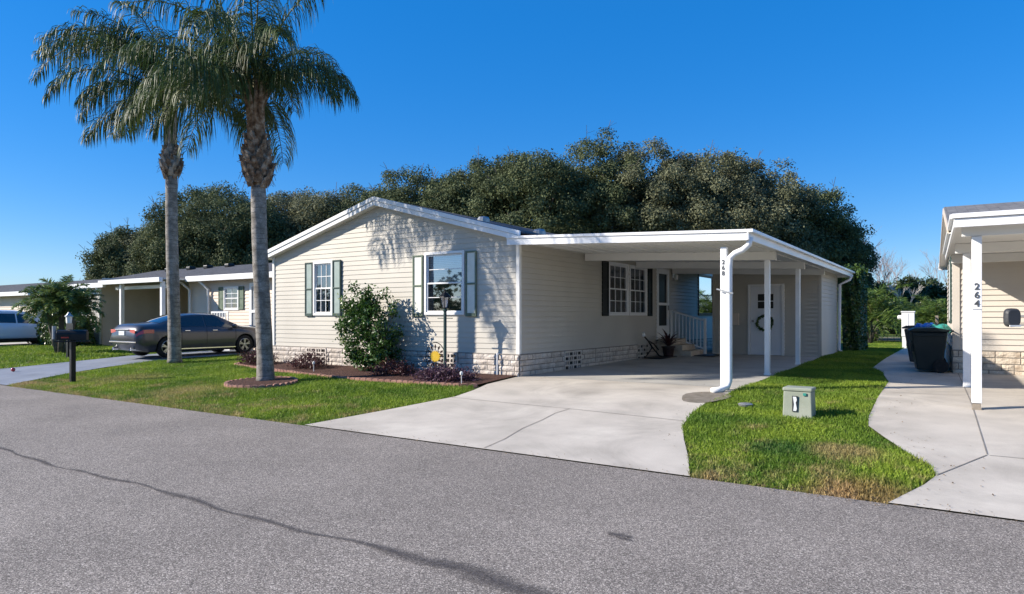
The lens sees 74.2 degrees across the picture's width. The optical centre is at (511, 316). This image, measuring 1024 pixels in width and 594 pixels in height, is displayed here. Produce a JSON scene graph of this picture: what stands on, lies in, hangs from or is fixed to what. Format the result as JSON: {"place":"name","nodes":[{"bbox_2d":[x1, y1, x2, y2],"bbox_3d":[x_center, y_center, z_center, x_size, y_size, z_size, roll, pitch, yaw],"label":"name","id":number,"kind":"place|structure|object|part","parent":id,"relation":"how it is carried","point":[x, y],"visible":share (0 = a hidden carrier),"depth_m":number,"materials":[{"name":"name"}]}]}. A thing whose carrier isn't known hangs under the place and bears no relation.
{"place":"outdoors","nodes":[
{"label":"outdoors","id":0,"kind":"place"},
{"bbox_2d":[0,279,101,317],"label":"neighbour house","id":1,"kind":"structure","parent":0,"point":[9,295],"depth_m":40.57,"materials":[{"name":"beige plastic"}]},
{"bbox_2d":[0,344,210,368],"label":"grass","id":2,"kind":"structure","parent":0,"point":[21,355],"depth_m":22.95,"materials":[{"name":"green plant"}]},
{"bbox_2d":[0,350,255,384],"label":"side driveway","id":3,"kind":"structure","parent":0,"point":[21,374],"depth_m":19.10,"materials":[{"name":"grey concrete"}]},
{"bbox_2d":[109,313,255,356],"bbox_3d":[-10.343,0.553,22.015,2.018,1.351,4.559,0,0,34],"label":"parked car","id":4,"kind":"object","parent":3,"relation":"on","point":[205,331],"visible":0.88,"depth_m":21.14,"materials":[{"name":"grey paint"}]},
{"bbox_3d":[-10.046,0.139,21.233,0.180,0.328,0.772,0,0,34],"label":"side window","id":5,"kind":"part","parent":4,"relation":"part of","materials":[{"name":"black glass"}]},
{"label":"side window","id":6,"kind":"part","parent":4,"relation":"part of","materials":[{"name":"black glass"}]},
{"bbox_2d":[211,311,234,349],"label":"entry steps","id":7,"kind":"structure","parent":3,"relation":"on","point":[219,312],"depth_m":24.45,"materials":[{"name":"white paint"}]},
{"bbox_2d":[0,385,1023,593],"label":"road","id":8,"kind":"structure","parent":0,"point":[541,525],"depth_m":5.08,"materials":[{"name":"grey asphalt"}]},
{"bbox_2d":[1,448,542,593],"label":"road seam","id":9,"kind":"object","parent":8,"relation":"on","point":[497,581],"visible":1,"depth_m":4.28,"materials":[{"name":"black asphalt"}]},
{"bbox_2d":[26,389,1017,520],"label":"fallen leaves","id":10,"kind":"object","parent":8,"relation":"on","point":[662,469],"visible":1,"depth_m":6.13,"materials":[{"name":"brown plant"}]},
{"bbox_2d":[0,325,1023,521],"bbox_3d":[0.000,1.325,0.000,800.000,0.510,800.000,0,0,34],"label":"ground","id":11,"kind":"structure","parent":0,"point":[889,335],"depth_m":8.04,"materials":[{"name":"soil"}]},
{"bbox_2d":[0,342,38,345],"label":"parking pad","id":12,"kind":"object","parent":11,"relation":"on","point":[15,343],"visible":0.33,"depth_m":30.86,"materials":[{"name":"concrete"}]},
{"bbox_2d":[0,310,39,342],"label":"parked car","id":13,"kind":"object","parent":12,"relation":"on","point":[14,327],"visible":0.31,"depth_m":29.26,"materials":[{"name":"white paint"}]},
{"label":"side window","id":14,"kind":"part","parent":13,"relation":"part of","materials":[{"name":"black glass"}]},
{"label":"side window","id":15,"kind":"part","parent":13,"relation":"part of","materials":[{"name":"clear glass"}]},
{"bbox_2d":[10,274,106,353],"bbox_3d":[-15.800,-0.091,23.785,3.054,2.807,2.238,0,0,3],"label":"palm","id":16,"kind":"object","parent":11,"relation":"on","point":[61,300],"visible":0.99,"depth_m":23.43,"materials":[{"name":"green plant"}]},
{"bbox_2d":[34,314,97,346],"bbox_3d":[-18.924,0.571,28.709,3.046,1.434,1.428,0,0,34],"label":"hedge","id":17,"kind":"object","parent":11,"relation":"on","point":[43,333],"visible":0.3,"depth_m":28.45,"materials":[{"name":"green plant"}]},
{"bbox_2d":[65,312,72,357],"bbox_3d":[-14.236,0.589,21.758,0.260,1.478,0.225,0,0,34],"label":"lamp post","id":18,"kind":"object","parent":11,"relation":"on","point":[68,319],"visible":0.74,"depth_m":21.70,"materials":[{"name":"white metal"}]},
{"bbox_2d":[52,323,90,381],"bbox_3d":[-10.093,0.824,15.482,0.767,1.348,0.234,0,0,-15],"label":"mailbox","id":19,"kind":"object","parent":11,"relation":"on","point":[72,335],"visible":0.94,"depth_m":15.45,"materials":[{"name":"black paint"}]},
{"bbox_2d":[75,219,152,279],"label":"oak tree","id":20,"kind":"object","parent":11,"relation":"on","point":[107,256],"visible":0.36,"depth_m":56.38,"materials":[{"name":"green plant"}]},
{"bbox_2d":[113,224,185,275],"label":"oak tree","id":21,"kind":"object","parent":11,"relation":"on","point":[127,240],"visible":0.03,"depth_m":56.66,"materials":[{"name":"green plant"}]},
{"bbox_2d":[28,0,277,362],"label":"palm tree","id":22,"kind":"object","parent":11,"relation":"on","point":[171,164],"visible":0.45,"depth_m":18.75,"materials":[{"name":"green plant"}]},
{"bbox_2d":[68,263,271,349],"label":"neighbour house","id":23,"kind":"structure","parent":11,"relation":"on","point":[141,297],"depth_m":27.16,"materials":[{"name":"plastic"}]},
{"bbox_2d":[223,286,238,309],"bbox_3d":[-10.291,-0.685,25.364,0.920,0.890,0.545,0,0,34],"label":"window","id":24,"kind":"structure","parent":23,"relation":"in","point":[230,294],"depth_m":25.36,"materials":[{"name":"white paint"}]},
{"bbox_2d":[249,283,255,327],"bbox_3d":[-9.165,-0.210,24.330,0.800,2.020,0.060,0,0,34],"label":"door","id":25,"kind":"structure","parent":23,"relation":"in","point":[251,285],"depth_m":24.49,"materials":[{"name":"white paint"}]},
{"bbox_2d":[121,179,249,275],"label":"oak tree","id":26,"kind":"object","parent":11,"relation":"on","point":[151,244],"visible":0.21,"depth_m":53.33,"materials":[{"name":"green plant"}]},
{"bbox_2d":[86,0,360,380],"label":"palm tree","id":27,"kind":"object","parent":11,"relation":"on","point":[215,75],"visible":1,"depth_m":14.18,"materials":[{"name":"green plant"}]},
{"bbox_2d":[254,18,267,46],"bbox_3d":[-5.318,-6.040,14.401,0.340,0.580,0.323,0,0,34],"label":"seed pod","id":28,"kind":"object","parent":27,"relation":"hanging from","point":[261,29],"visible":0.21,"depth_m":14.30,"materials":[{"name":"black plant"}]},
{"bbox_2d":[179,180,296,267],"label":"oak tree","id":29,"kind":"object","parent":11,"relation":"on","point":[233,224],"visible":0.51,"depth_m":52.73,"materials":[{"name":"green plant"}]},
{"bbox_2d":[7,352,473,425],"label":"grass","id":30,"kind":"structure","parent":11,"relation":"on","point":[205,375],"depth_m":13.03,"materials":[{"name":"green plant"}]},
{"bbox_2d":[224,376,297,389],"bbox_3d":[-5.273,1.379,14.251,1.607,0.164,1.386,0,0,34],"label":"garden edging","id":31,"kind":"object","parent":11,"relation":"on","point":[262,386],"visible":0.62,"depth_m":13.70,"materials":[{"name":"grey concrete"}]},
{"bbox_2d":[228,377,294,385],"bbox_3d":[-5.273,1.353,14.251,1.480,0.073,1.258,0,0,34],"label":"palm ring bed","id":32,"kind":"object","parent":11,"relation":"on","point":[253,381],"visible":0.91,"depth_m":14.17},
{"bbox_2d":[231,185,327,263],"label":"oak tree","id":33,"kind":"object","parent":11,"relation":"on","point":[281,204],"visible":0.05,"depth_m":57.35,"materials":[{"name":"green plant"}]},
{"bbox_2d":[278,182,353,239],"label":"oak tree","id":34,"kind":"object","parent":11,"relation":"on","point":[312,215],"visible":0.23,"depth_m":55.08,"materials":[{"name":"green plant"}]},
{"bbox_2d":[316,182,393,224],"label":"oak tree","id":35,"kind":"object","parent":11,"relation":"on","point":[357,190],"visible":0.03,"depth_m":55.80,"materials":[{"name":"green plant"}]},
{"bbox_2d":[235,362,477,387],"bbox_3d":[-4.190,1.286,15.357,8.672,0.142,0.651,0,0,39],"label":"garden edging","id":36,"kind":"object","parent":11,"relation":"on","point":[363,379],"visible":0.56,"depth_m":14.00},
{"bbox_2d":[238,362,516,384],"bbox_3d":[-3.917,1.258,15.704,8.590,0.089,1.660,0,0,34],"label":"flower bed","id":37,"kind":"object","parent":11,"relation":"on","point":[345,371],"visible":0.56,"depth_m":15.09,"materials":[{"name":"brown soil"}]},
{"bbox_2d":[236,347,279,364],"bbox_3d":[-6.812,1.011,17.891,1.378,0.542,1.010,0,0,34],"label":"ground plant","id":38,"kind":"object","parent":37,"relation":"on","point":[247,358],"visible":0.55,"depth_m":17.78,"materials":[{"name":"purple plant"}]},
{"bbox_2d":[284,349,329,369],"bbox_3d":[-5.052,1.012,16.625,1.341,0.563,0.967,0,0,34],"label":"ground plant","id":39,"kind":"object","parent":37,"relation":"on","point":[302,361],"visible":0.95,"depth_m":16.48,"materials":[{"name":"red plant"}]},
{"bbox_2d":[332,280,405,370],"bbox_3d":[-3.482,0.298,15.776,2.218,2.373,1.040,0,0,34],"label":"flowering shrub","id":40,"kind":"object","parent":37,"relation":"on","point":[365,309],"visible":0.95,"depth_m":15.57,"materials":[{"name":"green plant"}]},
{"bbox_2d":[367,358,419,376],"bbox_3d":[-2.552,1.074,14.801,1.222,0.454,1.094,0,0,34],"label":"ground plant","id":41,"kind":"object","parent":37,"relation":"on","point":[404,369],"visible":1,"depth_m":14.68,"materials":[{"name":"purple plant"}]},
{"bbox_2d":[426,342,442,368],"bbox_3d":[-1.646,0.907,14.542,0.468,0.732,0.020,0,0,20],"label":"sun ornament","id":42,"kind":"object","parent":37,"relation":"on","point":[435,356],"visible":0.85,"depth_m":14.54,"materials":[{"name":"yellow metal"}]},
{"bbox_2d":[409,361,480,382],"bbox_3d":[-1.330,1.101,13.660,1.665,0.430,1.022,0,0,34],"label":"ground plant","id":43,"kind":"object","parent":37,"relation":"on","point":[437,374],"visible":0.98,"depth_m":13.49,"materials":[{"name":"purple plant"}]},
{"bbox_2d":[437,289,452,371],"bbox_3d":[-1.404,0.351,14.201,0.317,1.862,0.275,0,0,-7],"label":"lamp post","id":44,"kind":"object","parent":37,"relation":"on","point":[444,294],"visible":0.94,"depth_m":14.17,"materials":[{"name":"black metal"}]},
{"bbox_2d":[353,162,464,213],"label":"oak tree","id":45,"kind":"object","parent":11,"relation":"on","point":[396,194],"visible":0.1,"depth_m":53.65,"materials":[{"name":"green plant"}]},
{"bbox_2d":[411,154,536,226],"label":"oak tree","id":46,"kind":"object","parent":11,"relation":"on","point":[446,197],"visible":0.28,"depth_m":51.11,"materials":[{"name":"green plant"}]},
{"bbox_2d":[452,147,614,233],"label":"oak tree","id":47,"kind":"object","parent":11,"relation":"on","point":[530,174],"visible":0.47,"depth_m":48.06,"materials":[{"name":"green plant"}]},
{"bbox_2d":[268,196,854,392],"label":"manufactured house","id":48,"kind":"structure","parent":11,"relation":"on","point":[538,301],"depth_m":16.11,"materials":[{"name":"plastic"}]},
{"bbox_2d":[313,261,331,314],"bbox_3d":[-4.694,-0.725,17.525,0.740,1.390,0.545,0,0,34],"label":"window","id":49,"kind":"structure","parent":48,"relation":"in","point":[322,271],"depth_m":17.48,"materials":[{"name":"white paint"}]},
{"bbox_2d":[424,250,464,314],"bbox_3d":[-1.375,-0.750,15.320,1.150,1.420,0.545,0,0,34],"label":"window","id":50,"kind":"structure","parent":48,"relation":"in","point":[446,269],"depth_m":15.38,"materials":[{"name":"glass"}]},
{"bbox_2d":[609,261,628,315],"bbox_3d":[2.639,-0.735,18.202,0.545,1.410,1.260,0,0,34],"label":"window","id":51,"kind":"structure","parent":48,"relation":"in","point":[618,272],"depth_m":18.39,"materials":[{"name":"white glass"}]},
{"bbox_2d":[629,265,646,315],"bbox_3d":[3.364,-0.735,19.293,0.545,1.410,1.240,0,0,34],"label":"window","id":52,"kind":"structure","parent":48,"relation":"in","point":[638,276],"depth_m":19.48,"materials":[{"name":"white paint"}]},
{"bbox_2d":[656,269,668,339],"bbox_3d":[4.616,-0.390,20.725,0.105,2.160,1.010,0,0,34],"label":"storm door","id":53,"kind":"structure","parent":48,"relation":"in","point":[662,279],"depth_m":20.75,"materials":[{"name":"white paint"}]},
{"bbox_2d":[698,274,711,315],"bbox_3d":[6.752,-0.770,24.390,0.545,1.460,1.800,0,0,34],"label":"window","id":54,"kind":"structure","parent":48,"relation":"in","point":[704,281],"depth_m":24.56,"materials":[{"name":"clear glass"}]},
{"bbox_2d":[756,315,773,331],"bbox_3d":[7.476,0.184,20.060,0.558,0.542,0.145,0,0,34],"label":"wreath","id":55,"kind":"object","parent":48,"relation":"attached to","point":[759,318],"visible":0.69,"depth_m":20.08,"materials":[{"name":"green plant"}]},
{"bbox_2d":[748,284,784,355],"bbox_3d":[7.521,0.085,20.060,1.040,2.110,0.100,0,0,34],"label":"shed door","id":56,"kind":"structure","parent":48,"relation":"in","point":[755,291],"depth_m":20.11,"materials":[{"name":"paint"}]},
{"bbox_2d":[531,120,658,233],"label":"oak tree","id":57,"kind":"object","parent":11,"relation":"on","point":[609,192],"visible":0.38,"depth_m":48.75,"materials":[{"name":"green plant"}]},
{"bbox_2d":[584,136,719,232],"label":"oak tree","id":58,"kind":"object","parent":11,"relation":"on","point":[627,177],"visible":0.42,"depth_m":47.84,"materials":[{"name":"green plant"}]},
{"bbox_2d":[528,348,832,387],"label":"carport slab","id":59,"kind":"structure","parent":11,"relation":"on","point":[687,370],"depth_m":15.21,"materials":[{"name":"concrete"}]},
{"bbox_2d":[643,356,676,358],"bbox_3d":[4.202,1.147,19.240,0.560,0.018,1.240,0,0,34],"label":"doormat","id":60,"kind":"object","parent":59,"relation":"on","point":[655,357],"visible":0.82,"depth_m":18.94,"materials":[{"name":"black rubber"}]},
{"bbox_2d":[642,332,664,356],"bbox_3d":[3.971,0.803,19.160,0.904,0.746,0.181,0,0,-36],"label":"garden ornament","id":61,"kind":"object","parent":60,"relation":"on","point":[643,335],"visible":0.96,"depth_m":19.13,"materials":[{"name":"black paint"}]},
{"bbox_2d":[655,330,684,356],"bbox_3d":[4.473,0.741,19.502,1.246,0.833,1.138,0,0,34],"label":"potted plant","id":62,"kind":"object","parent":59,"relation":"on","point":[668,350],"visible":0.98,"depth_m":19.40,"materials":[{"name":"red plant"}]},
{"bbox_2d":[657,310,706,355],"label":"entry steps","id":63,"kind":"structure","parent":59,"relation":"on","point":[682,348],"depth_m":20.54,"materials":[{"name":"white paint"}]},
{"bbox_2d":[694,354,719,356],"bbox_3d":[5.852,1.129,20.005,0.600,0.018,1.100,0,0,34],"label":"doormat","id":64,"kind":"object","parent":59,"relation":"on","point":[713,355],"visible":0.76,"depth_m":19.67,"materials":[{"name":"black rubber"}]},
{"bbox_2d":[631,141,790,242],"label":"oak tree","id":65,"kind":"object","parent":11,"relation":"on","point":[729,162],"visible":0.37,"depth_m":47.33,"materials":[{"name":"green plant"}]},
{"bbox_2d":[738,402,752,406],"bbox_3d":[3.469,1.300,10.062,0.220,0.050,0.214,0,0,34],"label":"valve cover","id":66,"kind":"object","parent":11,"relation":"on","point":[743,404],"visible":0.98,"depth_m":9.99,"materials":[{"name":"grey metal"}]},
{"bbox_2d":[684,157,840,262],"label":"oak tree","id":67,"kind":"object","parent":11,"relation":"on","point":[788,189],"visible":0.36,"depth_m":47.25,"materials":[{"name":"green plant"}]},
{"bbox_2d":[783,385,815,418],"bbox_3d":[3.907,1.164,9.211,0.374,0.420,0.316,0,0,34],"label":"utility pedestal","id":68,"kind":"object","parent":11,"relation":"on","point":[799,401],"visible":0.87,"depth_m":9.09,"materials":[{"name":"green metal"}]},
{"bbox_2d":[681,340,937,503],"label":"grass","id":69,"kind":"structure","parent":11,"relation":"on","point":[850,385],"depth_m":7.93,"materials":[{"name":"green plant"}]},
{"bbox_2d":[749,177,876,285],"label":"oak tree","id":70,"kind":"object","parent":11,"relation":"on","point":[838,218],"visible":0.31,"depth_m":48.65,"materials":[{"name":"green plant"}]},
{"bbox_2d":[821,217,880,286],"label":"oak tree","id":71,"kind":"object","parent":11,"relation":"on","point":[870,259],"visible":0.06,"depth_m":51.55,"materials":[{"name":"green plant"}]},
{"bbox_2d":[841,263,868,350],"bbox_3d":[11.440,-0.295,22.620,0.758,2.922,2.368,0,0,34],"label":"hedge","id":72,"kind":"object","parent":11,"relation":"on","point":[854,305],"visible":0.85,"depth_m":21.83,"materials":[{"name":"green plant"}]},
{"bbox_2d":[837,285,878,325],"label":"wild bush","id":73,"kind":"object","parent":11,"relation":"on","point":[868,290],"depth_m":49.75,"materials":[{"name":"green plant"}]},
{"bbox_2d":[837,281,901,338],"bbox_3d":[16.907,-0.201,33.037,4.106,3.008,4.224,0,0,34],"label":"areca palm","id":74,"kind":"object","parent":11,"relation":"on","point":[892,326],"visible":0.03,"depth_m":32.34,"materials":[{"name":"green plant"}]},
{"bbox_2d":[837,283,919,342],"bbox_3d":[15.399,-0.031,29.015,3.764,2.795,4.242,0,0,34],"label":"areca palm","id":75,"kind":"object","parent":11,"relation":"on","point":[874,314],"visible":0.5,"depth_m":28.39,"materials":[{"name":"green plant"}]},
{"bbox_2d":[872,249,893,282],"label":"bare tree","id":76,"kind":"object","parent":11,"relation":"on","point":[884,277],"visible":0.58,"depth_m":57.19,"materials":[{"name":"grey plant"}]},
{"bbox_2d":[873,254,907,286],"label":"bare tree","id":77,"kind":"object","parent":11,"relation":"on","point":[898,274],"visible":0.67,"depth_m":60.10,"materials":[{"name":"grey plant"}]},
{"bbox_2d":[871,281,911,303],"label":"wild bush","id":78,"kind":"object","parent":11,"relation":"on","point":[879,284],"visible":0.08,"depth_m":52.56,"materials":[{"name":"green plant"}]},
{"bbox_2d":[876,302,921,333],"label":"wild bush","id":79,"kind":"object","parent":11,"relation":"on","point":[890,330],"visible":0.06,"depth_m":43.36,"materials":[{"name":"green plant"}]},
{"bbox_2d":[867,316,938,340],"bbox_3d":[15.597,0.519,30.699,16.006,1.150,0.120,0,0,34],"label":"wire fence","id":80,"kind":"object","parent":11,"relation":"on","point":[936,320],"visible":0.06,"depth_m":29.72,"materials":[{"name":"black paint"}]},
{"bbox_2d":[884,280,923,301],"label":"bare tree","id":81,"kind":"object","parent":11,"relation":"on","point":[898,295],"visible":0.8,"depth_m":46.35,"materials":[{"name":"grey plant"}]},
{"bbox_2d":[897,311,914,347],"bbox_3d":[14.065,0.458,24.152,0.550,1.320,0.240,0,0,34],"label":"meter pedestal","id":82,"kind":"object","parent":11,"relation":"on","point":[907,318],"visible":0.75,"depth_m":24.10,"materials":[{"name":"white paint"}]},
{"bbox_2d":[874,274,947,298],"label":"wild bush","id":83,"kind":"object","parent":11,"relation":"on","point":[914,281],"visible":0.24,"depth_m":56.82,"materials":[{"name":"green plant"}]},
{"bbox_2d":[889,293,947,328],"bbox_3d":[24.552,0.240,39.990,4.269,3.375,4.147,0,0,34],"label":"areca palm","id":84,"kind":"object","parent":11,"relation":"on","point":[928,313],"visible":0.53,"depth_m":39.65,"materials":[{"name":"green plant"}]},
{"bbox_2d":[911,284,947,306],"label":"wild bush","id":85,"kind":"object","parent":11,"relation":"on","point":[933,291],"visible":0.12,"depth_m":51.75,"materials":[{"name":"green plant"}]},
{"bbox_2d":[913,298,947,323],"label":"wild bush","id":86,"kind":"object","parent":11,"relation":"on","point":[919,304],"visible":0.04,"depth_m":44.33,"materials":[{"name":"green plant"}]},
{"bbox_2d":[918,249,946,286],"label":"bare tree","id":87,"kind":"object","parent":11,"relation":"on","point":[926,273],"visible":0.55,"depth_m":59.67,"materials":[{"name":"grey plant"}]},
{"bbox_2d":[868,348,1023,519],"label":"driveway next door","id":88,"kind":"structure","parent":11,"relation":"on","point":[943,424],"depth_m":7.95,"materials":[{"name":"concrete"}]},
{"bbox_2d":[902,325,914,361],"bbox_3d":[10.090,0.675,16.581,0.665,0.950,0.812,0,0,-44],"label":"wheelie bin","id":89,"kind":"object","parent":88,"relation":"on","point":[907,336],"visible":0.26,"depth_m":16.57,"materials":[{"name":"grey plastic"}]},
{"bbox_2d":[907,327,953,372],"bbox_3d":[8.961,0.702,14.521,0.812,0.950,0.665,0,0,26],"label":"wheelie bin","id":90,"kind":"object","parent":88,"relation":"on","point":[927,346],"visible":1,"depth_m":14.29,"materials":[{"name":"black plastic"}]},
{"bbox_2d":[892,376,993,499],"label":"fallen leaves","id":91,"kind":"object","parent":88,"relation":"on","point":[944,456],"visible":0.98,"depth_m":6.57,"materials":[{"name":"brown plant"}]},
{"bbox_2d":[936,455,985,474],"bbox_3d":[4.407,1.443,6.622,1.109,0.060,0.012,0,0,-35],"label":"joint","id":92,"kind":"object","parent":88,"relation":"on","point":[961,464],"visible":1,"depth_m":6.60,"materials":[{"name":"grey concrete"}]},
{"bbox_2d":[958,373,987,453],"bbox_3d":[7.092,1.292,10.536,0.016,0.239,8.405,0,0,32],"label":"joint","id":93,"kind":"object","parent":88,"relation":"on","point":[976,419],"visible":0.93,"depth_m":8.39,"materials":[{"name":"grey concrete"}]},
{"bbox_2d":[939,201,1023,409],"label":"neighbour house","id":94,"kind":"structure","parent":11,"relation":"on","point":[981,259],"depth_m":13.44,"materials":[{"name":"plastic"}]},
{"bbox_2d":[949,262,949,320],"bbox_3d":[10.196,-0.600,15.676,0.105,1.390,0.890,0,0,32],"label":"window","id":95,"kind":"structure","parent":94,"relation":"in","point":[949,262],"depth_m":16.03,"materials":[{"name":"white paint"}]},
{"bbox_2d":[0,0,1023,286],"label":"sky","id":96,"kind":"structure","parent":0,"point":[915,108],"materials":[{"name":"blue"}]},
{"bbox_2d":[306,376,735,475],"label":"driveway","id":97,"kind":"structure","parent":0,"point":[611,437],"depth_m":9.46,"materials":[{"name":"concrete"}]},
{"bbox_2d":[484,408,569,447],"bbox_3d":[0.247,1.457,9.090,0.085,0.149,2.595,0,0,27],"label":"joint","id":98,"kind":"object","parent":97,"relation":"on","point":[523,427],"visible":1,"depth_m":8.88,"materials":[{"name":"grey concrete"}]},
{"bbox_2d":[455,397,682,420],"bbox_3d":[0.637,1.385,10.368,4.188,0.016,0.047,0,0,37],"label":"joint","id":99,"kind":"object","parent":97,"relation":"on","point":[578,409],"visible":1,"depth_m":10.11,"materials":[{"name":"grey concrete"}]},
{"bbox_2d":[682,392,730,402],"bbox_3d":[3.086,1.283,10.857,0.747,0.062,1.083,0,0,34],"label":"soil patch","id":100,"kind":"object","parent":97,"relation":"on","point":[699,397],"visible":1,"depth_m":10.86,"materials":[{"name":"grey concrete"}]},
{"bbox_2d":[837,339,946,341],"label":"canal bank","id":101,"kind":"structure","parent":0,"point":[889,340],"depth_m":31.45,"materials":[{"name":"green plant"}]},
{"bbox_2d":[837,336,947,338],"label":"dry reeds bank","id":102,"kind":"structure","parent":0,"point":[888,337],"depth_m":34.03,"materials":[{"name":"beige plant"}]},
{"bbox_2d":[1003,308,1023,326],"bbox_3d":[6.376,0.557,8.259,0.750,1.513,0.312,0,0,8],"label":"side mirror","id":103,"kind":"object","parent":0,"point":[1012,317],"visible":1,"depth_m":8.20,"materials":[{"name":"grey plastic"}]},
{"bbox_3d":[9.442,0.691,15.279,0.812,0.950,0.665,0,0,32],"label":"wheelie bin","id":104,"kind":"object","parent":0,"visible":0},
{"bbox_2d":[914,323,933,326],"bbox_3d":[9.384,0.253,15.394,0.467,0.245,0.466,0,0,34],"label":"plastic sheet","id":105,"kind":"object","parent":104,"relation":"on","point":[923,325],"visible":0.59,"depth_m":15.27,"materials":[{"name":"blue plastic"}]},
{"bbox_2d":[930,324,950,333],"bbox_3d":[9.467,0.275,14.978,0.427,0.245,0.587,0,0,34],"label":"plastic sheet","id":106,"kind":"object","parent":104,"relation":"on","point":[944,326],"visible":0.71,"depth_m":14.78,"materials":[{"name":"green plastic"}]}
]}

